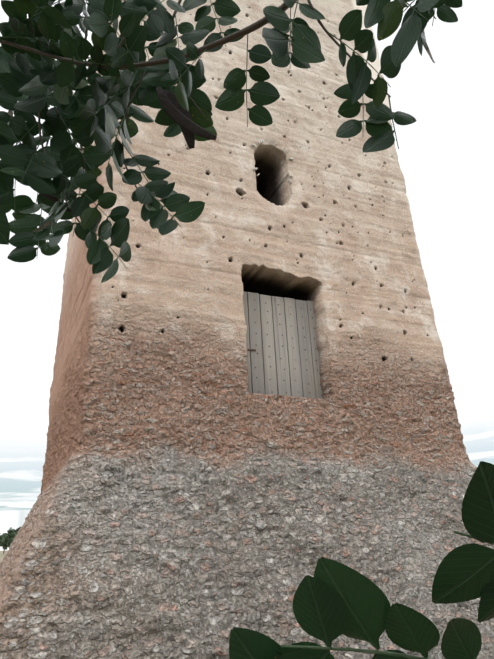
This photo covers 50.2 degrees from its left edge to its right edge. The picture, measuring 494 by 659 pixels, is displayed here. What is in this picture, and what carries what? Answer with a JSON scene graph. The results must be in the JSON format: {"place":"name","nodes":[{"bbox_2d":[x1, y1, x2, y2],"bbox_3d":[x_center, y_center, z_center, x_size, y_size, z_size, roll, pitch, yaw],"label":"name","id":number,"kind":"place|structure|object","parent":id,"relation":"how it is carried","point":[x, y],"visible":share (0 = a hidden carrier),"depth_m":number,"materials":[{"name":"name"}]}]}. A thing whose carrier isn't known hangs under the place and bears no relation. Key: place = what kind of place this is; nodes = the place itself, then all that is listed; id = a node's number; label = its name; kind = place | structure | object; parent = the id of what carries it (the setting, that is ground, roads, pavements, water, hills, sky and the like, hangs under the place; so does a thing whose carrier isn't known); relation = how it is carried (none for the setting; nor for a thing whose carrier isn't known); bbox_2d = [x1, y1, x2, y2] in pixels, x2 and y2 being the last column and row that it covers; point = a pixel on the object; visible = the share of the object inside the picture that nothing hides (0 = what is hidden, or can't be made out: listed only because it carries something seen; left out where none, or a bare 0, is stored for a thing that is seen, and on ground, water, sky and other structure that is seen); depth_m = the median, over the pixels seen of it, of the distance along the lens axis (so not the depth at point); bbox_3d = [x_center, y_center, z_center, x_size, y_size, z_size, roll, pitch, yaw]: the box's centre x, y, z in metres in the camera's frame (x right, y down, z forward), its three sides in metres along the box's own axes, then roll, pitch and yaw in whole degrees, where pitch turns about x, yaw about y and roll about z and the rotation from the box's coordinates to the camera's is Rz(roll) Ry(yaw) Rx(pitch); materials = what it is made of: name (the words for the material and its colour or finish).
{"place":"outdoors","nodes":[
{"label":"outdoors","id":0,"kind":"place"},
{"bbox_2d":[0,550,7,561],"bbox_3d":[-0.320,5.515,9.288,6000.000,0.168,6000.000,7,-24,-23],"label":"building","id":1,"kind":"structure","parent":0,"point":[2,555],"depth_m":223.53,"materials":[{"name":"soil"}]},
{"bbox_2d":[0,0,493,658],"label":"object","id":2,"kind":"object","parent":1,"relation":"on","point":[46,50],"visible":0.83,"depth_m":1.12,"materials":[{"name":"green plant"}]},
{"bbox_2d":[0,0,493,658],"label":"tower","id":3,"kind":"structure","parent":0,"point":[196,500],"depth_m":7.61,"materials":[{"name":"beige stone"}]},
{"bbox_2d":[252,139,292,183],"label":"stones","id":4,"kind":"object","parent":3,"relation":"attached to","point":[262,141],"depth_m":9.66,"materials":[{"name":"beige stone"}]},
{"bbox_2d":[243,291,322,398],"bbox_3d":[0.529,0.282,8.526,1.468,1.820,0.042,7,-24,-23],"label":"door","id":5,"kind":"structure","parent":3,"relation":"attached to","point":[276,373],"depth_m":8.53,"materials":[{"name":"grey wood"}]},
{"bbox_2d":[247,299,321,395],"bbox_3d":[0.536,0.275,8.493,1.425,1.572,0.040,7,-24,-23],"label":"door ironwork","id":6,"kind":"object","parent":5,"relation":"attached to","point":[282,346],"depth_m":8.47,"materials":[{"name":"black metal"}]},
{"bbox_2d":[0,0,493,550],"label":"sky","id":7,"kind":"structure","parent":0,"point":[446,156],"materials":[{"name":"white"}]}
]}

